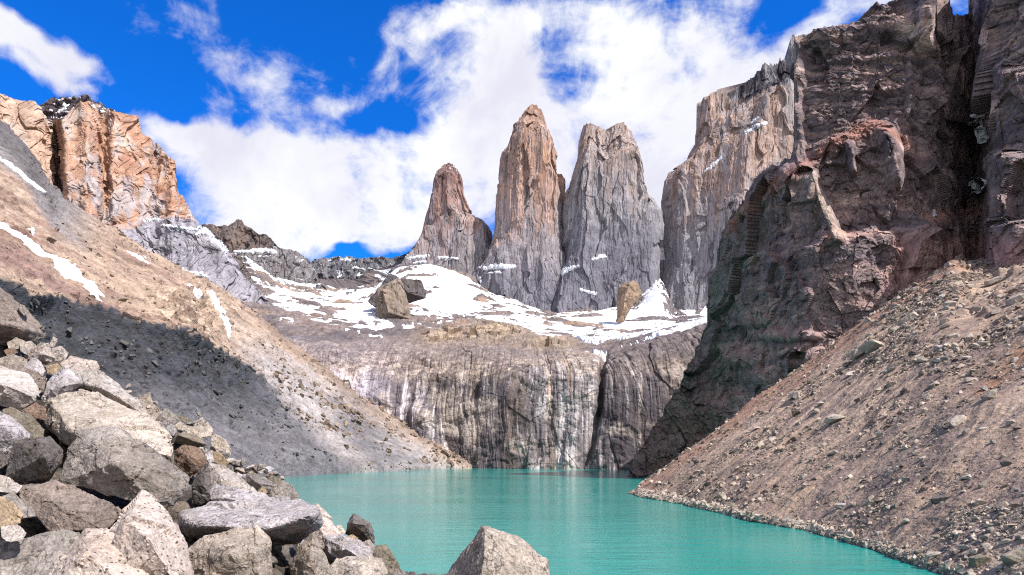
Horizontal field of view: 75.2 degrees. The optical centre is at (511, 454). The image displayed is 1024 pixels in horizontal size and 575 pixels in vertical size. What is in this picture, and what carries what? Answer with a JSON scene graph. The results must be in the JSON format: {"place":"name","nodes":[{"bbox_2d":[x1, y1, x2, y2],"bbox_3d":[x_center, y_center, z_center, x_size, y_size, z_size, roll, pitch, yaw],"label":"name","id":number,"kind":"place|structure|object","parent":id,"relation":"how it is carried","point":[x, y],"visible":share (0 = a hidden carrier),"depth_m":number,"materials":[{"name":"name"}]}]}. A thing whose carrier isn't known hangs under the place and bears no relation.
{"place":"outdoors","nodes":[
{"label":"outdoors","id":0,"kind":"place"},
{"bbox_2d":[39,94,122,119],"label":"mountain","id":1,"kind":"structure","parent":0,"point":[54,108],"depth_m":1117.82,"materials":[{"name":"stone"}]},
{"bbox_2d":[0,93,269,305],"bbox_3d":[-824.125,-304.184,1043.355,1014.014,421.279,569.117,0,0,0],"label":"mountain","id":2,"kind":"structure","parent":0,"point":[107,166],"depth_m":878.73,"materials":[{"name":"orange stone"}]},
{"bbox_2d":[0,345,446,574],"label":"rubble ground","id":3,"kind":"structure","parent":0,"point":[284,555],"depth_m":12.79,"materials":[{"name":"stone"}]},
{"bbox_2d":[0,454,9,468],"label":"boulder","id":4,"kind":"object","parent":3,"relation":"on","point":[4,459],"visible":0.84,"depth_m":11.51,"materials":[{"name":"stone"}]},
{"bbox_2d":[4,347,17,354],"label":"boulder","id":5,"kind":"object","parent":3,"relation":"on","point":[10,351],"visible":0.89,"depth_m":17.50,"materials":[{"name":"stone"}]},
{"bbox_2d":[0,354,27,365],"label":"boulder","id":6,"kind":"object","parent":3,"relation":"on","point":[11,359],"visible":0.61,"depth_m":16.64,"materials":[{"name":"stone"}]},
{"bbox_2d":[0,411,30,454],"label":"boulder","id":7,"kind":"object","parent":3,"relation":"on","point":[12,430],"visible":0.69,"depth_m":11.72,"materials":[{"name":"stone"}]},
{"bbox_2d":[2,407,44,438],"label":"boulder","id":8,"kind":"object","parent":7,"relation":"on","point":[32,426],"visible":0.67,"depth_m":12.78,"materials":[{"name":"stone"}]},
{"bbox_2d":[23,402,45,420],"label":"boulder","id":9,"kind":"object","parent":8,"relation":"on","point":[35,410],"visible":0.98,"depth_m":13.21,"materials":[{"name":"stone"}]},
{"bbox_2d":[7,337,24,348],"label":"boulder","id":10,"kind":"object","parent":3,"relation":"on","point":[15,342],"visible":0.85,"depth_m":18.01,"materials":[{"name":"stone"}]},
{"bbox_2d":[0,365,40,409],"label":"boulder","id":11,"kind":"object","parent":3,"relation":"on","point":[20,390],"visible":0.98,"depth_m":13.63,"materials":[{"name":"stone"}]},
{"bbox_2d":[0,362,46,389],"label":"boulder","id":12,"kind":"object","parent":11,"relation":"on","point":[40,380],"visible":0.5,"depth_m":15.38,"materials":[{"name":"stone"}]},
{"bbox_2d":[24,357,47,375],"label":"boulder","id":13,"kind":"object","parent":12,"relation":"on","point":[34,364],"visible":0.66,"depth_m":16.01,"materials":[{"name":"stone"}]},
{"bbox_2d":[0,287,45,345],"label":"boulder","id":14,"kind":"object","parent":3,"relation":"on","point":[15,322],"visible":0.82,"depth_m":18.41,"materials":[{"name":"stone"}]},
{"bbox_2d":[19,304,28,315],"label":"boulder","id":15,"kind":"object","parent":14,"relation":"on","point":[23,310],"visible":1,"depth_m":18.39,"materials":[{"name":"stone"}]},
{"bbox_2d":[20,341,35,354],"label":"boulder","id":16,"kind":"object","parent":3,"relation":"on","point":[26,347],"visible":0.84,"depth_m":17.81,"materials":[{"name":"stone"}]},
{"bbox_2d":[0,530,79,574],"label":"boulder","id":17,"kind":"object","parent":3,"relation":"on","point":[38,554],"visible":0.77,"depth_m":9.34,"materials":[{"name":"stone"}]},
{"bbox_2d":[1,524,25,541],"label":"boulder","id":18,"kind":"object","parent":17,"relation":"on","point":[12,533],"visible":1,"depth_m":9.21,"materials":[{"name":"stone"}]},
{"bbox_2d":[0,496,22,527],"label":"boulder","id":19,"kind":"object","parent":18,"relation":"on","point":[11,513],"visible":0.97,"depth_m":9.58,"materials":[{"name":"stone"}]},
{"bbox_2d":[28,343,53,364],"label":"boulder","id":20,"kind":"object","parent":3,"relation":"on","point":[43,353],"visible":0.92,"depth_m":16.89,"materials":[{"name":"stone"}]},
{"bbox_2d":[46,363,60,373],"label":"boulder","id":21,"kind":"object","parent":3,"relation":"on","point":[53,368],"visible":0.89,"depth_m":15.80,"materials":[{"name":"stone"}]},
{"bbox_2d":[59,441,68,455],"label":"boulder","id":22,"kind":"object","parent":3,"relation":"on","point":[63,446],"visible":0.3,"depth_m":13.80,"materials":[{"name":"stone"}]},
{"bbox_2d":[18,480,121,530],"bbox_3d":[-7.315,0.818,10.922,2.533,0.808,1.040,0,0,27],"label":"boulder","id":23,"kind":"object","parent":3,"relation":"on","point":[55,505],"visible":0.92,"depth_m":10.47,"materials":[{"name":"stone"}]},
{"bbox_2d":[0,475,21,493],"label":"boulder","id":24,"kind":"object","parent":23,"relation":"on","point":[8,485],"visible":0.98,"depth_m":10.69,"materials":[{"name":"stone"}]},
{"bbox_2d":[2,492,35,518],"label":"boulder","id":25,"kind":"object","parent":23,"relation":"on","point":[26,510],"visible":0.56,"depth_m":10.11,"materials":[{"name":"stone"}]},
{"bbox_2d":[5,436,62,483],"bbox_3d":[-8.109,0.091,11.280,0.742,0.821,1.777,0,0,-44],"label":"boulder","id":26,"kind":"object","parent":23,"relation":"on","point":[34,460],"visible":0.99,"depth_m":10.99,"materials":[{"name":"stone"}]},
{"bbox_2d":[47,528,149,574],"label":"boulder","id":27,"kind":"object","parent":3,"relation":"on","point":[92,551],"visible":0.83,"depth_m":8.51,"materials":[{"name":"grey stone"}]},
{"bbox_2d":[43,389,173,458],"bbox_3d":[-8.745,-0.654,14.293,5.029,1.642,1.980,0,0,38],"label":"boulder","id":28,"kind":"object","parent":3,"relation":"on","point":[70,415],"visible":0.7,"depth_m":13.61,"materials":[{"name":"stone"}]},
{"bbox_2d":[41,365,82,402],"bbox_3d":[-9.989,-1.518,14.679,0.711,0.927,1.424,0,0,-45],"label":"boulder","id":29,"kind":"object","parent":28,"relation":"on","point":[64,379],"visible":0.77,"depth_m":14.38,"materials":[{"name":"stone"}]},
{"bbox_2d":[72,369,145,411],"bbox_3d":[-9.987,-1.547,16.245,3.719,1.227,1.068,0,0,38],"label":"boulder","id":30,"kind":"object","parent":3,"relation":"on","point":[99,381],"visible":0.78,"depth_m":15.83,"materials":[{"name":"stone"}]},
{"bbox_2d":[60,356,99,370],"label":"boulder","id":31,"kind":"object","parent":30,"relation":"on","point":[73,363],"visible":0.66,"depth_m":17.04,"materials":[{"name":"stone"}]},
{"bbox_2d":[52,346,67,360],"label":"boulder","id":32,"kind":"object","parent":31,"relation":"on","point":[60,353],"visible":0.94,"depth_m":17.50,"materials":[{"name":"stone"}]},
{"bbox_2d":[59,425,190,507],"bbox_3d":[-6.954,0.189,11.892,3.133,1.445,1.572,0,0,21],"label":"boulder","id":33,"kind":"object","parent":3,"relation":"on","point":[110,460],"visible":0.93,"depth_m":11.28,"materials":[{"name":"stone"}]},
{"bbox_2d":[138,396,160,419],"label":"boulder","id":34,"kind":"object","parent":3,"relation":"on","point":[153,411],"visible":0.66,"depth_m":17.41,"materials":[{"name":"stone"}]},
{"bbox_2d":[109,490,193,574],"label":"boulder","id":35,"kind":"object","parent":3,"relation":"on","point":[149,538],"visible":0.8,"depth_m":8.81,"materials":[{"name":"grey stone"}]},
{"bbox_2d":[160,419,176,435],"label":"boulder","id":36,"kind":"object","parent":3,"relation":"on","point":[167,425],"visible":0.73,"depth_m":16.82,"materials":[{"name":"stone"}]},
{"bbox_2d":[174,422,187,430],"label":"boulder","id":37,"kind":"object","parent":36,"relation":"on","point":[181,426],"visible":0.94,"depth_m":17.00,"materials":[{"name":"stone"}]},
{"bbox_2d":[160,408,180,424],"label":"boulder","id":38,"kind":"object","parent":3,"relation":"on","point":[173,418],"visible":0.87,"depth_m":18.48,"materials":[{"name":"stone"}]},
{"bbox_2d":[176,414,190,422],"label":"boulder","id":39,"kind":"object","parent":3,"relation":"on","point":[183,419],"visible":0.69,"depth_m":19.50,"materials":[{"name":"stone"}]},
{"bbox_2d":[174,445,207,477],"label":"boulder","id":40,"kind":"object","parent":3,"relation":"on","point":[190,461],"visible":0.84,"depth_m":14.42,"materials":[{"name":"stone"}]},
{"bbox_2d":[175,431,206,447],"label":"boulder","id":41,"kind":"object","parent":3,"relation":"on","point":[186,438],"visible":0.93,"depth_m":16.36,"materials":[{"name":"stone"}]},
{"bbox_2d":[185,417,212,438],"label":"boulder","id":42,"kind":"object","parent":3,"relation":"on","point":[202,428],"visible":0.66,"depth_m":17.99,"materials":[{"name":"stone"}]},
{"bbox_2d":[191,463,211,504],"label":"boulder","id":43,"kind":"object","parent":3,"relation":"on","point":[201,487],"visible":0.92,"depth_m":12.75,"materials":[{"name":"stone"}]},
{"bbox_2d":[204,450,213,462],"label":"boulder","id":44,"kind":"object","parent":3,"relation":"on","point":[209,456],"visible":0.94,"depth_m":15.51,"materials":[{"name":"stone"}]},
{"bbox_2d":[210,434,230,454],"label":"boulder","id":45,"kind":"object","parent":3,"relation":"on","point":[218,442],"visible":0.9,"depth_m":18.51,"materials":[{"name":"stone"}]},
{"bbox_2d":[213,451,228,465],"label":"boulder","id":46,"kind":"object","parent":3,"relation":"on","point":[219,458],"visible":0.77,"depth_m":16.00,"materials":[{"name":"stone"}]},
{"bbox_2d":[188,525,272,574],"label":"boulder","id":47,"kind":"object","parent":3,"relation":"on","point":[239,551],"visible":0.94,"depth_m":9.75,"materials":[{"name":"stone"}]},
{"bbox_2d":[208,463,256,491],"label":"boulder","id":48,"kind":"object","parent":3,"relation":"on","point":[221,475],"visible":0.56,"depth_m":13.30,"materials":[{"name":"stone"}]},
{"bbox_2d":[230,466,236,471],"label":"boulder","id":49,"kind":"object","parent":3,"relation":"on","point":[232,468],"visible":0.64,"depth_m":17.40,"materials":[{"name":"stone"}]},
{"bbox_2d":[230,460,242,466],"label":"boulder","id":50,"kind":"object","parent":49,"relation":"on","point":[237,463],"visible":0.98,"depth_m":17.41,"materials":[{"name":"stone"}]},
{"bbox_2d":[178,496,323,546],"bbox_3d":[-4.631,1.219,11.626,2.141,0.885,3.322,0,0,-31],"label":"boulder","id":51,"kind":"object","parent":3,"relation":"on","point":[281,520],"visible":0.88,"depth_m":11.00,"materials":[{"name":"stone"}]},
{"bbox_2d":[209,484,273,501],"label":"boulder","id":52,"kind":"object","parent":51,"relation":"on","point":[217,492],"visible":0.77,"depth_m":12.22,"materials":[{"name":"stone"}]},
{"bbox_2d":[246,473,276,493],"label":"boulder","id":53,"kind":"object","parent":3,"relation":"on","point":[257,482],"visible":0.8,"depth_m":13.89,"materials":[{"name":"stone"}]},
{"bbox_2d":[267,475,281,484],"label":"boulder","id":54,"kind":"object","parent":3,"relation":"on","point":[275,479],"visible":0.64,"depth_m":15.01,"materials":[{"name":"stone"}]},
{"bbox_2d":[270,480,298,499],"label":"boulder","id":55,"kind":"object","parent":3,"relation":"on","point":[283,488],"visible":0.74,"depth_m":13.41,"materials":[{"name":"stone"}]},
{"bbox_2d":[289,532,329,574],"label":"boulder","id":56,"kind":"object","parent":3,"relation":"on","point":[310,558],"visible":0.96,"depth_m":10.56,"materials":[{"name":"stone"}]},
{"bbox_2d":[308,504,340,563],"bbox_3d":[-3.611,1.490,12.782,0.679,1.068,1.565,0,0,-23],"label":"boulder","id":57,"kind":"object","parent":3,"relation":"on","point":[328,527],"visible":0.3,"depth_m":12.40,"materials":[{"name":"stone"}]},
{"bbox_2d":[335,525,345,534],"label":"boulder","id":58,"kind":"object","parent":57,"relation":"on","point":[340,528],"visible":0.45,"depth_m":12.82,"materials":[{"name":"stone"}]},
{"bbox_2d":[322,534,372,558],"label":"boulder","id":59,"kind":"object","parent":3,"relation":"on","point":[339,546],"visible":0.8,"depth_m":11.40,"materials":[{"name":"stone"}]},
{"bbox_2d":[325,556,387,574],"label":"boulder","id":60,"kind":"object","parent":3,"relation":"on","point":[359,565],"visible":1,"depth_m":9.79,"materials":[{"name":"stone"}]},
{"bbox_2d":[345,513,374,544],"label":"boulder","id":61,"kind":"object","parent":3,"relation":"on","point":[360,528],"visible":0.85,"depth_m":12.80,"materials":[{"name":"stone"}]},
{"bbox_2d":[363,539,374,551],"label":"boulder","id":62,"kind":"object","parent":3,"relation":"on","point":[370,544],"visible":0.34,"depth_m":12.04,"materials":[{"name":"stone"}]},
{"bbox_2d":[373,544,399,573],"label":"boulder","id":63,"kind":"object","parent":3,"relation":"on","point":[386,555],"visible":0.72,"depth_m":11.03,"materials":[{"name":"stone"}]},
{"bbox_2d":[392,568,407,574],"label":"boulder","id":64,"kind":"object","parent":3,"relation":"on","point":[398,571],"visible":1,"depth_m":10.45,"materials":[{"name":"stone"}]},
{"bbox_2d":[447,525,549,574],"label":"boulder","id":65,"kind":"object","parent":3,"relation":"on","point":[487,550],"visible":1,"depth_m":8.12,"materials":[{"name":"stone"}]},
{"bbox_2d":[0,120,471,477],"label":"valley slope","id":66,"kind":"structure","parent":0,"point":[23,202],"depth_m":354.73,"materials":[{"name":"grey gravel"}]},
{"bbox_2d":[0,157,45,192],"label":"snow patch","id":67,"kind":"object","parent":66,"relation":"on","point":[18,170],"visible":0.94,"depth_m":400.82,"materials":[{"name":"white snow"}]},
{"bbox_2d":[0,222,104,296],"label":"snow patch","id":68,"kind":"object","parent":66,"relation":"on","point":[66,268],"visible":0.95,"depth_m":323.71,"materials":[{"name":"white snow"}]},
{"bbox_2d":[127,250,150,263],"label":"snow patch","id":69,"kind":"object","parent":66,"relation":"on","point":[136,255],"visible":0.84,"depth_m":432.29,"materials":[{"name":"white snow"}]},
{"bbox_2d":[187,284,202,298],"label":"snow patch","id":70,"kind":"object","parent":66,"relation":"on","point":[196,292],"visible":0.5,"depth_m":433.66,"materials":[{"name":"white snow"}]},
{"bbox_2d":[207,290,231,337],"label":"snow patch","id":71,"kind":"object","parent":66,"relation":"on","point":[219,308],"visible":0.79,"depth_m":438.84,"materials":[{"name":"white snow"}]},
{"bbox_2d":[2,218,470,471],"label":"slope stones","id":72,"kind":"object","parent":66,"relation":"on","point":[69,330],"visible":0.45,"depth_m":397.98,"materials":[{"name":"stone"}]},
{"bbox_2d":[201,219,279,253],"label":"mountain","id":73,"kind":"structure","parent":0,"point":[238,234],"depth_m":1604.84,"materials":[{"name":"stone"}]},
{"bbox_2d":[230,254,255,283],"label":"mountain","id":74,"kind":"structure","parent":0,"point":[242,269],"depth_m":1171.09,"materials":[{"name":"stone"}]},
{"bbox_2d":[230,246,327,289],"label":"mountain","id":75,"kind":"structure","parent":0,"point":[287,266],"depth_m":1447.70,"materials":[{"name":"stone"}]},
{"bbox_2d":[311,251,409,279],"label":"mountain","id":76,"kind":"structure","parent":0,"point":[347,267],"depth_m":1670.26,"materials":[{"name":"stone"}]},
{"bbox_2d":[243,263,706,469],"bbox_3d":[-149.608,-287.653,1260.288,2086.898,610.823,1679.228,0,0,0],"label":"headwall","id":77,"kind":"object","parent":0,"point":[482,393],"visible":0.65,"depth_m":512.45,"materials":[{"name":"stone"}]},
{"bbox_2d":[368,273,398,307],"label":"rock fin","id":78,"kind":"object","parent":77,"relation":"on","point":[387,279],"visible":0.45,"depth_m":988.19,"materials":[{"name":"stone"}]},
{"bbox_2d":[401,278,425,302],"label":"rock fin","id":79,"kind":"object","parent":77,"relation":"on","point":[415,290],"visible":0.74,"depth_m":956.13,"materials":[{"name":"stone"}]},
{"bbox_2d":[399,163,492,274],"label":"granite tower","id":80,"kind":"structure","parent":77,"relation":"on","point":[456,235],"depth_m":1503.03,"materials":[{"name":"brown stone"}]},
{"bbox_2d":[246,264,706,361],"bbox_3d":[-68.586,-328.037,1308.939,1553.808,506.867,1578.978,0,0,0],"label":"snowfield","id":81,"kind":"structure","parent":77,"relation":"on","point":[449,297],"depth_m":1120.75,"materials":[{"name":"white snow"}]},
{"bbox_2d":[374,278,410,318],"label":"boulder","id":82,"kind":"object","parent":81,"relation":"on","point":[391,301],"visible":0.86,"depth_m":911.73,"materials":[{"name":"stone"}]},
{"bbox_2d":[616,280,641,323],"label":"rock fin","id":83,"kind":"object","parent":81,"relation":"on","point":[629,294],"visible":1,"depth_m":991.44,"materials":[{"name":"stone"}]},
{"bbox_2d":[472,104,565,310],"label":"granite tower","id":84,"kind":"structure","parent":77,"relation":"on","point":[523,263],"depth_m":1431.52,"materials":[{"name":"stone"}]},
{"bbox_2d":[551,122,664,312],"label":"granite tower","id":85,"kind":"structure","parent":77,"relation":"on","point":[613,229],"depth_m":1403.59,"materials":[{"name":"grey stone"}]},
{"bbox_2d":[0,0,967,261],"label":"sky","id":86,"kind":"structure","parent":0,"point":[326,128],"materials":[{"name":"blue"}]},
{"bbox_2d":[284,468,941,574],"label":"lake water","id":87,"kind":"structure","parent":0,"point":[579,522],"depth_m":92.31,"materials":[{"name":"teal liquid"}]},
{"bbox_2d":[660,34,800,310],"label":"mountain","id":88,"kind":"structure","parent":0,"point":[744,136],"depth_m":1423.64,"materials":[{"name":"stone"}]},
{"bbox_2d":[627,0,1023,476],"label":"cliff","id":89,"kind":"structure","parent":0,"point":[833,229],"depth_m":242.16,"materials":[{"name":"brown stone"}]},
{"bbox_2d":[968,177,986,193],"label":"snow patch","id":90,"kind":"object","parent":89,"relation":"on","point":[974,185],"visible":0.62,"depth_m":267.38,"materials":[{"name":"white snow"}]},
{"bbox_2d":[968,114,989,143],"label":"snow patch","id":91,"kind":"object","parent":89,"relation":"on","point":[981,134],"visible":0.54,"depth_m":242.19,"materials":[{"name":"white snow"}]},
{"bbox_2d":[628,257,1023,574],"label":"scree slope","id":92,"kind":"structure","parent":0,"point":[1008,402],"depth_m":104.97,"materials":[{"name":"brown gravel"}]},
{"bbox_2d":[789,391,800,398],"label":"boulder","id":93,"kind":"object","parent":92,"relation":"on","point":[794,394],"visible":0.86,"depth_m":164.19,"materials":[{"name":"stone"}]},
{"bbox_2d":[632,254,1023,573],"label":"scree stones","id":94,"kind":"object","parent":92,"relation":"on","point":[993,332],"visible":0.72,"depth_m":126.62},
{"bbox_2d":[636,485,1023,574],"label":"shore stones","id":95,"kind":"object","parent":92,"relation":"on","point":[819,528],"visible":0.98,"depth_m":73.59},
{"bbox_2d":[824,414,845,423],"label":"boulder","id":96,"kind":"object","parent":92,"relation":"on","point":[831,418],"visible":0.96,"depth_m":125.88,"materials":[{"name":"stone"}]},
{"bbox_2d":[851,349,863,360],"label":"boulder","id":97,"kind":"object","parent":92,"relation":"on","point":[855,353],"visible":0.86,"depth_m":161.46,"materials":[{"name":"stone"}]},
{"bbox_2d":[857,339,881,352],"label":"boulder","id":98,"kind":"object","parent":92,"relation":"on","point":[870,345],"visible":0.84,"depth_m":158.52,"materials":[{"name":"stone"}]},
{"bbox_2d":[901,311,917,323],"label":"boulder","id":99,"kind":"object","parent":92,"relation":"on","point":[909,316],"visible":0.61,"depth_m":163.33,"materials":[{"name":"stone"}]},
{"bbox_2d":[925,551,941,559],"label":"boulder","id":100,"kind":"object","parent":92,"relation":"on","point":[931,554],"visible":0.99,"depth_m":57.67,"materials":[{"name":"stone"}]},
{"bbox_2d":[931,494,948,502],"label":"boulder","id":101,"kind":"object","parent":92,"relation":"on","point":[938,498],"visible":0.88,"depth_m":69.43,"materials":[{"name":"stone"}]},
{"bbox_2d":[948,415,966,426],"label":"boulder","id":102,"kind":"object","parent":92,"relation":"on","point":[954,421],"visible":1,"depth_m":86.92,"materials":[{"name":"stone"}]},
{"bbox_2d":[964,333,973,341],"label":"boulder","id":103,"kind":"object","parent":92,"relation":"on","point":[969,337],"visible":0.83,"depth_m":125.81,"materials":[{"name":"stone"}]},
{"bbox_2d":[968,555,990,566],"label":"boulder","id":104,"kind":"object","parent":92,"relation":"on","point":[977,560],"visible":0.84,"depth_m":52.42,"materials":[{"name":"stone"}]},
{"bbox_2d":[981,389,996,400],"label":"boulder","id":105,"kind":"object","parent":92,"relation":"on","point":[989,395],"visible":0.79,"depth_m":89.22,"materials":[{"name":"stone"}]},
{"bbox_2d":[984,276,1005,285],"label":"boulder","id":106,"kind":"object","parent":92,"relation":"on","point":[992,281],"visible":0.98,"depth_m":169.94,"materials":[{"name":"stone"}]},
{"bbox_2d":[1000,461,1011,466],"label":"boulder","id":107,"kind":"object","parent":92,"relation":"on","point":[1004,463],"visible":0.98,"depth_m":68.34,"materials":[{"name":"stone"}]},
{"bbox_2d":[1000,546,1023,564],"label":"boulder","id":108,"kind":"object","parent":92,"relation":"on","point":[1015,556],"visible":0.94,"depth_m":49.63,"materials":[{"name":"stone"}]},
{"bbox_2d":[1005,294,1023,304],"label":"boulder","id":109,"kind":"object","parent":92,"relation":"on","point":[1014,299],"visible":0.89,"depth_m":138.29,"materials":[{"name":"stone"}]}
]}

